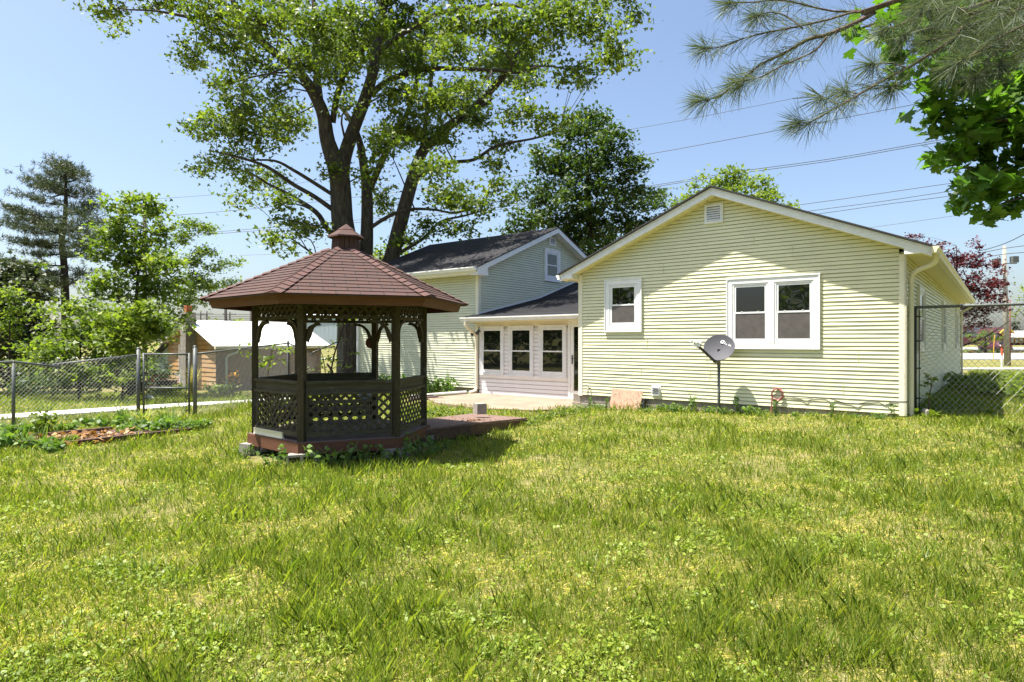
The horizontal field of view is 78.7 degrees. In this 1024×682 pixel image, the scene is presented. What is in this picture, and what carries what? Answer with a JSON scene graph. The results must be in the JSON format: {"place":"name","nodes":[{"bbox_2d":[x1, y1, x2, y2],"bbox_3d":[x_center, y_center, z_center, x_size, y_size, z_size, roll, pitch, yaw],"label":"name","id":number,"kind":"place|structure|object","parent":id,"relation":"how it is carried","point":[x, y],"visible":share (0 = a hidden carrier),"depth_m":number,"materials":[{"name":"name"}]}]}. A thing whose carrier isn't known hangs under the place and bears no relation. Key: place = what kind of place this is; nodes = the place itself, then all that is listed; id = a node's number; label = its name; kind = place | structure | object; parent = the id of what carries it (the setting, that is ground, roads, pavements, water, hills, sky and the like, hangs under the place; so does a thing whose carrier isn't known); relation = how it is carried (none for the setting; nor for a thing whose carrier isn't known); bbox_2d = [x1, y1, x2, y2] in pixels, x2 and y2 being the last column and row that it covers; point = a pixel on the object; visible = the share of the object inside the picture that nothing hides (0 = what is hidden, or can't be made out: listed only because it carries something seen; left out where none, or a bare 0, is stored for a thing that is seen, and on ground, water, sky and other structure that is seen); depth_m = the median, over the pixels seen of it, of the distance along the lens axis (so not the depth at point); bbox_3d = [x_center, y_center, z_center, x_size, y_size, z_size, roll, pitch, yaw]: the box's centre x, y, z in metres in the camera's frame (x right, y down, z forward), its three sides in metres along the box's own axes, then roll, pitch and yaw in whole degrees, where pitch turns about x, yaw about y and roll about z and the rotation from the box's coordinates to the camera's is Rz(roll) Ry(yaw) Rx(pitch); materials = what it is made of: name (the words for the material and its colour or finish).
{"place":"outdoors","nodes":[
{"label":"outdoors","id":0,"kind":"place"},
{"bbox_2d":[0,398,289,419],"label":"path","id":1,"kind":"structure","parent":0,"point":[110,410],"depth_m":14.45,"materials":[{"name":"concrete"}]},
{"bbox_2d":[0,341,1023,681],"bbox_3d":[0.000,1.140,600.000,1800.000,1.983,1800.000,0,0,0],"label":"ground","id":2,"kind":"structure","parent":0,"point":[602,473],"depth_m":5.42,"materials":[{"name":"plant"}]},
{"bbox_2d":[0,421,18,433],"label":"garden plant","id":3,"kind":"object","parent":2,"relation":"on","point":[4,427],"visible":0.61,"depth_m":10.68,"materials":[{"name":"green plant"}]},
{"bbox_2d":[0,430,22,448],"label":"garden plant","id":4,"kind":"object","parent":2,"relation":"on","point":[5,438],"visible":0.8,"depth_m":9.42,"materials":[{"name":"green plant"}]},
{"bbox_2d":[13,421,34,432],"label":"garden plant","id":5,"kind":"object","parent":2,"relation":"on","point":[26,427],"visible":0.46,"depth_m":10.94,"materials":[{"name":"green plant"}]},
{"bbox_2d":[0,254,64,397],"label":"bush","id":6,"kind":"object","parent":2,"relation":"on","point":[11,295],"visible":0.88,"depth_m":22.41,"materials":[{"name":"green plant"}]},
{"bbox_2d":[0,250,67,393],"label":"evergreen","id":7,"kind":"object","parent":2,"relation":"on","point":[15,271],"visible":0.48,"depth_m":24.59,"materials":[{"name":"green plant"}]},
{"bbox_2d":[13,434,58,450],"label":"garden plant","id":8,"kind":"object","parent":2,"relation":"on","point":[42,441],"visible":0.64,"depth_m":9.27,"materials":[{"name":"green plant"}]},
{"bbox_2d":[29,410,58,432],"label":"shrub","id":9,"kind":"object","parent":2,"relation":"on","point":[39,420],"visible":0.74,"depth_m":10.77,"materials":[{"name":"green plant"}]},
{"bbox_2d":[38,439,69,452],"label":"garden plant","id":10,"kind":"object","parent":2,"relation":"on","point":[52,446],"visible":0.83,"depth_m":9.10,"materials":[{"name":"green plant"}]},
{"bbox_2d":[0,151,117,379],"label":"pine","id":11,"kind":"object","parent":2,"relation":"on","point":[45,225],"visible":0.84,"depth_m":29.67,"materials":[{"name":"green plant"}]},
{"bbox_2d":[53,421,84,430],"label":"garden plant","id":12,"kind":"object","parent":2,"relation":"on","point":[72,425],"visible":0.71,"depth_m":11.21,"materials":[{"name":"green plant"}]},
{"bbox_2d":[0,347,140,425],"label":"chain link fence","id":13,"kind":"object","parent":2,"relation":"on","point":[89,360],"visible":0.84,"depth_m":12.45,"materials":[{"name":"metal"}]},
{"bbox_2d":[142,353,189,413],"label":"fence gate","id":14,"kind":"structure","parent":13,"relation":"attached to","point":[155,387],"depth_m":13.51,"materials":[{"name":"metal"}]},
{"bbox_2d":[32,427,111,438],"bbox_3d":[-7.550,1.580,10.750,0.085,0.095,1.132,0,0,45],"label":"landscape timber","id":15,"kind":"object","parent":2,"relation":"on","point":[92,429],"visible":0.36,"depth_m":10.79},
{"bbox_2d":[17,426,144,444],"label":"dead leaves","id":16,"kind":"object","parent":2,"relation":"on","point":[83,434],"visible":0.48,"depth_m":10.32,"materials":[{"name":"brown plant"}]},
{"bbox_2d":[0,288,167,399],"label":"bush","id":17,"kind":"object","parent":2,"relation":"on","point":[82,314],"visible":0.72,"depth_m":18.62,"materials":[{"name":"green plant"}]},
{"bbox_2d":[73,415,110,426],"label":"garden plant","id":18,"kind":"object","parent":2,"relation":"on","point":[85,421],"visible":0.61,"depth_m":11.91,"materials":[{"name":"green plant"}]},
{"bbox_2d":[0,347,187,399],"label":"bush","id":19,"kind":"object","parent":2,"relation":"on","point":[58,384],"visible":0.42,"depth_m":19.89,"materials":[{"name":"green plant"}]},
{"bbox_2d":[49,429,148,437],"bbox_3d":[-6.750,1.692,10.675,1.250,0.215,1.655,0,0,38],"label":"mulch bed","id":20,"kind":"object","parent":2,"relation":"on","point":[113,431],"visible":0.12,"depth_m":10.93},
{"bbox_2d":[119,415,148,430],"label":"garden plant","id":21,"kind":"object","parent":20,"relation":"on","point":[131,420],"visible":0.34,"depth_m":11.15,"materials":[{"name":"green plant"}]},
{"bbox_2d":[134,417,164,430],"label":"garden plant","id":22,"kind":"object","parent":20,"relation":"on","point":[141,425],"visible":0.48,"depth_m":11.13,"materials":[{"name":"green plant"}]},
{"bbox_2d":[144,416,182,431],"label":"garden plant","id":23,"kind":"object","parent":20,"relation":"on","point":[164,425],"visible":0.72,"depth_m":10.92,"materials":[{"name":"green plant"}]},
{"bbox_2d":[88,416,130,426],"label":"garden plant","id":24,"kind":"object","parent":2,"relation":"on","point":[103,422],"visible":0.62,"depth_m":11.48,"materials":[{"name":"green plant"}]},
{"bbox_2d":[109,405,134,420],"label":"strap leaf plant","id":25,"kind":"object","parent":2,"relation":"on","point":[120,415],"visible":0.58,"depth_m":11.89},
{"bbox_2d":[62,428,190,444],"bbox_3d":[-6.315,1.580,10.235,0.085,0.095,2.020,0,0,39],"label":"landscape timber","id":26,"kind":"object","parent":2,"relation":"on","point":[116,437],"visible":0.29,"depth_m":10.10,"materials":[{"name":"wood"}]},
{"bbox_2d":[62,189,201,395],"bbox_3d":[-13.571,-1.780,22.788,5.566,7.882,4.619,0,0,0],"label":"maple","id":27,"kind":"object","parent":2,"relation":"on","point":[155,262],"visible":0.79,"depth_m":22.56,"materials":[{"name":"green plant"}]},
{"bbox_2d":[72,292,196,394],"bbox_3d":[-10.516,0.260,17.522,2.488,3.176,2.787,0,0,45],"label":"redbud","id":28,"kind":"object","parent":2,"relation":"on","point":[147,329],"visible":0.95,"depth_m":17.31,"materials":[{"name":"green plant"}]},
{"bbox_2d":[118,549,168,575],"bbox_3d":[-2.606,1.566,4.426,0.348,0.149,0.399,0,0,32],"label":"grass tuft","id":29,"kind":"object","parent":2,"relation":"on","point":[142,563],"visible":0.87,"depth_m":4.41,"materials":[{"name":"plant"}]},
{"bbox_2d":[124,407,163,420],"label":"strap leaf plant","id":30,"kind":"object","parent":2,"relation":"on","point":[141,414],"visible":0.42,"depth_m":11.63,"materials":[{"name":"green plant"}]},
{"bbox_2d":[142,206,146,360],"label":"utility pole","id":31,"kind":"object","parent":2,"relation":"on","point":[144,225],"visible":0.04,"depth_m":57.88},
{"bbox_2d":[158,80,880,198],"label":"power line","id":32,"kind":"object","parent":31,"relation":"attached to","point":[560,140],"visible":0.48,"depth_m":46.68,"materials":[{"name":"rubber"}]},
{"bbox_2d":[146,139,955,238],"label":"power line","id":33,"kind":"object","parent":31,"relation":"attached to","point":[655,186],"visible":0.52,"depth_m":45.00,"materials":[{"name":"rubber"}]},
{"bbox_2d":[153,137,954,235],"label":"power line","id":34,"kind":"object","parent":31,"relation":"attached to","point":[663,183],"visible":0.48,"depth_m":44.23,"materials":[{"name":"rubber"}]},
{"bbox_2d":[170,98,945,215],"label":"power line","id":35,"kind":"object","parent":31,"relation":"attached to","point":[634,156],"visible":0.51,"depth_m":47.31,"materials":[{"name":"rubber"}]},
{"bbox_2d":[183,364,200,393],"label":"dry grass","id":36,"kind":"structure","parent":2,"relation":"on","point":[191,381],"depth_m":24.50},
{"bbox_2d":[183,418,206,429],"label":"garden plant","id":37,"kind":"object","parent":2,"relation":"on","point":[199,423],"visible":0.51,"depth_m":11.47,"materials":[{"name":"green plant"}]},
{"bbox_2d":[164,215,248,311],"bbox_3d":[-16.139,-2.156,32.859,4.087,8.728,3.391,0,0,23],"label":"tree","id":38,"kind":"object","parent":2,"relation":"on","point":[203,285],"visible":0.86,"depth_m":32.39,"materials":[{"name":"green plant"}]},
{"bbox_2d":[183,609,242,645],"bbox_3d":[-1.589,1.558,3.381,0.276,0.165,0.316,0,0,15],"label":"grass tuft","id":39,"kind":"object","parent":2,"relation":"on","point":[221,630],"visible":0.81,"depth_m":3.42,"materials":[{"name":"plant"}]},
{"bbox_2d":[205,384,238,393],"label":"weed","id":40,"kind":"object","parent":2,"relation":"on","point":[214,390],"visible":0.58,"depth_m":24.47,"materials":[{"name":"green plant"}]},
{"bbox_2d":[147,305,331,390],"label":"shed","id":41,"kind":"structure","parent":2,"relation":"on","point":[207,335],"depth_m":27.21,"materials":[{"name":"orange brown wood siding"},{"name":"white metal"}]},
{"bbox_2d":[239,442,268,455],"bbox_3d":[-3.763,1.570,9.116,0.190,0.190,0.390,0,0,20],"label":"concrete block","id":42,"kind":"object","parent":2,"relation":"on","point":[259,449],"depth_m":8.98,"materials":[{"name":"concrete"}]},
{"bbox_2d":[237,339,293,395],"bbox_3d":[-6.063,0.799,15.367,1.442,1.691,0.894,0,0,-12],"label":"sapling","id":43,"kind":"object","parent":2,"relation":"on","point":[265,359],"visible":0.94,"depth_m":15.37,"materials":[{"name":"plant"}]},
{"bbox_2d":[193,339,343,415],"bbox_3d":[-6.686,0.911,17.509,0.792,1.977,8.147,0,0,7],"label":"chain link fence","id":44,"kind":"object","parent":2,"relation":"on","point":[195,378],"visible":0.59,"depth_m":15.07,"materials":[{"name":"metal"}]},
{"bbox_2d":[252,444,287,467],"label":"weed","id":45,"kind":"object","parent":2,"relation":"on","point":[284,451],"visible":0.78,"depth_m":8.06,"materials":[{"name":"green plant"}]},
{"bbox_2d":[233,660,309,681],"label":"grass tuft","id":46,"kind":"object","parent":2,"relation":"on","point":[276,676],"visible":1,"depth_m":2.88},
{"bbox_2d":[258,503,307,521],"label":"grass tuft","id":47,"kind":"object","parent":2,"relation":"on","point":[274,514],"visible":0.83,"depth_m":5.59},
{"bbox_2d":[286,452,318,466],"bbox_3d":[-2.741,1.570,8.199,0.390,0.190,0.190,-3,0,-6],"label":"concrete block","id":48,"kind":"object","parent":2,"relation":"on","point":[290,456],"depth_m":8.11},
{"bbox_2d":[199,224,468,453],"bbox_3d":[-2.570,-0.142,9.500,3.762,3.282,3.900,0,0,0],"label":"gazebo","id":49,"kind":"object","parent":48,"relation":"on","point":[344,278],"visible":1,"depth_m":8.61,"materials":[{"name":"brown wood"}]},
{"bbox_2d":[253,427,284,438],"bbox_3d":[-3.419,1.289,8.756,0.786,0.088,0.045,0,0,40],"label":"trim offcut","id":50,"kind":"object","parent":49,"relation":"on","point":[269,433],"depth_m":8.72,"materials":[{"name":"wood"}]},
{"bbox_2d":[286,314,336,344],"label":"metal building","id":51,"kind":"structure","parent":2,"relation":"on","point":[326,332],"depth_m":107.94,"materials":[{"name":"metal"}]},
{"bbox_2d":[302,444,345,469],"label":"weed","id":52,"kind":"object","parent":2,"relation":"on","point":[315,453],"visible":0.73,"depth_m":7.94,"materials":[{"name":"green plant"}]},
{"bbox_2d":[308,319,359,372],"bbox_3d":[-5.776,0.184,20.132,1.762,3.166,1.165,0,0,0],"label":"bush","id":53,"kind":"object","parent":2,"relation":"on","point":[333,359],"visible":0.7,"depth_m":19.98,"materials":[{"name":"green plant"}]},
{"bbox_2d":[314,441,358,467],"bbox_3d":[-2.260,1.496,8.035,0.490,0.391,0.474,0,0,7],"label":"weed","id":54,"kind":"object","parent":2,"relation":"on","point":[346,455],"visible":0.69,"depth_m":8.04,"materials":[{"name":"green plant"}]},
{"bbox_2d":[62,0,662,372],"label":"silver maple","id":55,"kind":"object","parent":2,"relation":"on","point":[386,40],"visible":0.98,"depth_m":22.36,"materials":[{"name":"green plant"}]},
{"bbox_2d":[348,444,383,464],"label":"weed","id":56,"kind":"object","parent":2,"relation":"on","point":[361,455],"visible":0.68,"depth_m":8.14,"materials":[{"name":"green plant"}]},
{"bbox_2d":[375,437,412,460],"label":"weed","id":57,"kind":"object","parent":2,"relation":"on","point":[409,445],"visible":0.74,"depth_m":8.37,"materials":[{"name":"green plant"}]},
{"bbox_2d":[373,243,414,259],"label":"tree","id":58,"kind":"object","parent":2,"relation":"on","point":[380,256],"visible":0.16,"depth_m":48.06,"materials":[{"name":"green plant"}]},
{"bbox_2d":[405,431,441,458],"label":"weed","id":59,"kind":"object","parent":2,"relation":"on","point":[427,452],"visible":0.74,"depth_m":8.70,"materials":[{"name":"green plant"}]},
{"bbox_2d":[427,376,443,392],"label":"weed","id":60,"kind":"object","parent":2,"relation":"on","point":[437,383],"visible":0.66,"depth_m":19.39,"materials":[{"name":"green plant"}]},
{"bbox_2d":[427,408,448,417],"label":"weed","id":61,"kind":"object","parent":2,"relation":"on","point":[432,412],"visible":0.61,"depth_m":13.29,"materials":[{"name":"green plant"}]},
{"bbox_2d":[424,435,454,452],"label":"weed","id":62,"kind":"object","parent":2,"relation":"on","point":[436,443],"visible":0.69,"depth_m":9.07,"materials":[{"name":"green plant"}]},
{"bbox_2d":[417,391,466,395],"bbox_3d":[-2.133,1.560,18.169,1.750,0.165,0.116,0,0,-28],"label":"drain tile","id":63,"kind":"object","parent":2,"relation":"on","point":[449,393],"visible":0.52,"depth_m":18.27,"materials":[{"name":"concrete"}]},
{"bbox_2d":[435,374,459,391],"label":"weed","id":64,"kind":"object","parent":2,"relation":"on","point":[448,381],"visible":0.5,"depth_m":19.10,"materials":[{"name":"green plant"}]},
{"bbox_2d":[424,413,527,441],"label":"wooden ramp","id":65,"kind":"structure","parent":2,"relation":"on","point":[438,424],"depth_m":10.73,"materials":[{"name":"wood"}]},
{"bbox_2d":[473,403,486,414],"bbox_3d":[-0.619,1.300,12.019,0.200,0.200,0.203,0,0,-28],"label":"half block","id":66,"kind":"object","parent":65,"relation":"on","point":[479,408],"depth_m":11.94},
{"bbox_2d":[452,589,504,620],"bbox_3d":[-0.225,1.569,3.706,0.332,0.142,0.380,0,0,-33],"label":"grass tuft","id":67,"kind":"object","parent":2,"relation":"on","point":[475,606],"visible":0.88,"depth_m":3.74,"materials":[{"name":"plant"}]},
{"bbox_2d":[427,393,579,411],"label":"patio","id":68,"kind":"structure","parent":2,"relation":"on","point":[497,401],"depth_m":16.25,"materials":[{"name":"concrete"}]},
{"bbox_2d":[0,369,1023,681],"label":"clover","id":69,"kind":"object","parent":2,"relation":"on","point":[602,669],"visible":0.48,"depth_m":4.02,"materials":[{"name":"green plant"}]},
{"bbox_2d":[495,645,557,681],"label":"grass tuft","id":70,"kind":"object","parent":2,"relation":"on","point":[531,672],"visible":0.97,"depth_m":2.97,"materials":[{"name":"plant"}]},
{"bbox_2d":[489,99,676,255],"bbox_3d":[4.004,-6.246,36.013,11.264,15.929,6.865,0,0,0],"label":"maple","id":71,"kind":"object","parent":2,"relation":"on","point":[587,234],"visible":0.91,"depth_m":35.31,"materials":[{"name":"green plant"}]},
{"bbox_2d":[553,545,615,572],"bbox_3d":[0.559,1.552,4.369,0.414,0.176,0.473,0,0,28],"label":"grass tuft","id":72,"kind":"object","parent":2,"relation":"on","point":[607,561],"visible":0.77,"depth_m":4.43,"materials":[{"name":"plant"}]},
{"bbox_2d":[609,388,642,409],"bbox_3d":[2.606,1.407,14.367,0.805,0.585,0.197,0,0,38],"label":"strand board","id":73,"kind":"object","parent":2,"relation":"on","point":[619,397],"visible":0.57,"depth_m":14.39,"materials":[{"name":"wood"}]},
{"bbox_2d":[356,185,975,416],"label":"yellow house","id":74,"kind":"structure","parent":2,"relation":"on","point":[805,311],"depth_m":13.66,"materials":[{"name":"plastic"}]},
{"bbox_2d":[480,326,503,375],"bbox_3d":[-0.601,0.285,18.581,0.909,1.454,0.059,0,0,38],"label":"window","id":75,"kind":"structure","parent":74,"relation":"in","point":[491,341],"depth_m":18.57,"materials":[{"name":"white glass"}]},
{"bbox_2d":[508,325,533,376],"bbox_3d":[0.251,0.285,17.912,0.894,1.454,0.059,0,0,38],"label":"window","id":76,"kind":"structure","parent":74,"relation":"in","point":[520,338],"depth_m":17.90,"materials":[{"name":"white glass"}]},
{"bbox_2d":[538,325,566,377],"bbox_3d":[1.116,0.285,17.233,0.914,1.454,0.059,0,0,38],"label":"window","id":77,"kind":"structure","parent":74,"relation":"in","point":[552,342],"depth_m":17.23,"materials":[{"name":"white glass"}]},
{"bbox_2d":[544,248,560,282],"bbox_3d":[1.423,-2.660,22.013,0.059,1.144,0.954,0,0,38],"label":"window","id":78,"kind":"structure","parent":74,"relation":"in","point":[552,258],"depth_m":21.98,"materials":[{"name":"white glass"}]},
{"bbox_2d":[568,320,577,398],"bbox_3d":[1.921,0.500,16.575,1.040,2.140,0.097,0,0,38],"label":"storm door","id":79,"kind":"structure","parent":74,"relation":"in","point":[572,324],"depth_m":16.81,"materials":[{"name":"white plastic"}]},
{"bbox_2d":[604,277,642,331],"bbox_3d":[2.588,-0.829,14.550,0.964,1.241,0.059,0,0,38],"label":"window","id":80,"kind":"structure","parent":74,"relation":"in","point":[622,303],"depth_m":14.55,"materials":[{"name":"white glass"}]},
{"bbox_2d":[726,273,820,349],"bbox_3d":[5.196,-0.566,12.501,1.791,1.460,0.059,0,0,38],"label":"window","id":81,"kind":"structure","parent":74,"relation":"in","point":[770,315],"depth_m":12.45,"materials":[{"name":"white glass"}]},
{"bbox_2d":[917,284,925,351],"bbox_3d":[8.487,-0.460,12.940,0.059,1.344,1.224,0,0,38],"label":"window","id":82,"kind":"structure","parent":74,"relation":"in","point":[921,291],"depth_m":12.99,"materials":[{"name":"white glass"}]},
{"bbox_2d":[941,301,946,349],"bbox_3d":[12.472,-0.435,18.012,0.059,1.394,1.224,0,0,38],"label":"window","id":83,"kind":"structure","parent":74,"relation":"in","point":[944,331],"depth_m":18.15,"materials":[{"name":"white glass"}]},
{"bbox_2d":[955,310,958,347],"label":"window","id":84,"kind":"structure","parent":74,"relation":"in","point":[956,311],"depth_m":23.07,"materials":[{"name":"white glass"}]},
{"bbox_2d":[690,334,734,411],"bbox_3d":[4.008,0.833,12.728,0.974,1.934,0.447,0,0,-10],"label":"satellite dish","id":85,"kind":"object","parent":2,"relation":"on","point":[717,349],"visible":0.99,"depth_m":12.79,"materials":[{"name":"metal"}]},
{"bbox_2d":[666,162,800,208],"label":"maple","id":86,"kind":"object","parent":2,"relation":"on","point":[769,194],"visible":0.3,"depth_m":41.42,"materials":[{"name":"green plant"}]},
{"bbox_2d":[712,631,788,665],"bbox_3d":[1.224,1.570,3.208,0.373,0.139,0.326,0,0,25],"label":"grass tuft","id":87,"kind":"object","parent":2,"relation":"on","point":[748,650],"visible":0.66,"depth_m":3.20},
{"bbox_2d":[796,469,837,483],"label":"grass tuft","id":88,"kind":"object","parent":2,"relation":"on","point":[814,478],"visible":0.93,"depth_m":6.80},
{"bbox_2d":[673,0,1023,147],"bbox_3d":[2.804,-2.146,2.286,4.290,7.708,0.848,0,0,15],"label":"pine","id":89,"kind":"object","parent":2,"relation":"on","point":[976,45],"visible":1,"depth_m":2.48,"materials":[{"name":"green plant"}]},
{"bbox_2d":[919,373,937,409],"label":"vine","id":90,"kind":"object","parent":2,"relation":"on","point":[933,379],"visible":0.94,"depth_m":11.32,"materials":[{"name":"green plant"}]},
{"bbox_2d":[895,539,964,564],"bbox_3d":[2.907,1.495,4.429,0.442,0.165,0.386,0,0,-33],"label":"grass tuft","id":91,"kind":"object","parent":2,"relation":"on","point":[927,554],"visible":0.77,"depth_m":4.42,"materials":[{"name":"plant"}]},
{"bbox_2d":[841,0,1023,227],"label":"norway maple","id":92,"kind":"object","parent":2,"relation":"on","point":[991,122],"visible":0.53,"depth_m":8.02,"materials":[{"name":"green plant"}]},
{"bbox_2d":[904,232,1017,346],"bbox_3d":[21.565,-1.812,29.873,5.024,6.999,3.958,0,0,14],"label":"japanese maple","id":93,"kind":"object","parent":2,"relation":"on","point":[961,258],"visible":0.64,"depth_m":29.82,"materials":[{"name":"red plant"}]},
{"bbox_2d":[914,302,1023,415],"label":"chain link fence","id":94,"kind":"object","parent":2,"relation":"on","point":[916,340],"visible":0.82,"depth_m":11.48,"materials":[{"name":"metal"}]},
{"bbox_2d":[960,327,996,336],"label":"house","id":95,"kind":"structure","parent":2,"relation":"on","point":[974,334],"depth_m":158.00,"materials":[{"name":"grey metal"}]},
{"bbox_2d":[943,371,1022,389],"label":"weed","id":96,"kind":"object","parent":2,"relation":"on","point":[953,376],"visible":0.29,"depth_m":17.52,"materials":[{"name":"green plant"}]},
{"bbox_2d":[952,376,1023,395],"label":"weed","id":97,"kind":"object","parent":2,"relation":"on","point":[964,383],"visible":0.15,"depth_m":15.71,"materials":[{"name":"green plant"}]},
{"bbox_2d":[960,352,1021,352],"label":"island","id":98,"kind":"structure","parent":2,"relation":"on","point":[992,352],"depth_m":79.80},
{"bbox_2d":[965,329,1002,351],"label":"tree","id":99,"kind":"object","parent":98,"relation":"on","point":[982,342],"visible":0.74,"depth_m":79.95,"materials":[{"name":"green plant"}]},
{"bbox_2d":[960,327,1023,344],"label":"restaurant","id":100,"kind":"structure","parent":2,"relation":"on","point":[1013,334],"depth_m":140.00,"materials":[{"name":"red metal"}]},
{"bbox_2d":[968,377,1023,399],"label":"weed","id":101,"kind":"object","parent":2,"relation":"on","point":[1003,390],"visible":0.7,"depth_m":14.63,"materials":[{"name":"green plant"}]},
{"bbox_2d":[978,341,1013,351],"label":"parked car","id":102,"kind":"object","parent":2,"relation":"on","point":[999,344],"visible":0.54,"depth_m":84.87,"materials":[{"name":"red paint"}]},
{"bbox_2d":[970,370,1023,380],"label":"weed","id":103,"kind":"object","parent":2,"relation":"on","point":[1013,373],"visible":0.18,"depth_m":19.03,"materials":[{"name":"green plant"}]},
{"bbox_2d":[992,246,1018,365],"bbox_3d":[31.475,-2.149,39.931,1.596,7.906,0.461,0,0,0],"label":"utility pole","id":104,"kind":"object","parent":2,"relation":"on","point":[1014,259],"visible":0.62,"depth_m":39.89,"materials":[{"name":"brown wood"}]},
{"bbox_2d":[0,0,1023,340],"label":"sky","id":105,"kind":"structure","parent":0,"point":[108,106],"materials":[{"name":"blue"}]},
{"bbox_2d":[960,353,1023,359],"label":"street","id":106,"kind":"structure","parent":0,"point":[984,356],"depth_m":62.02,"materials":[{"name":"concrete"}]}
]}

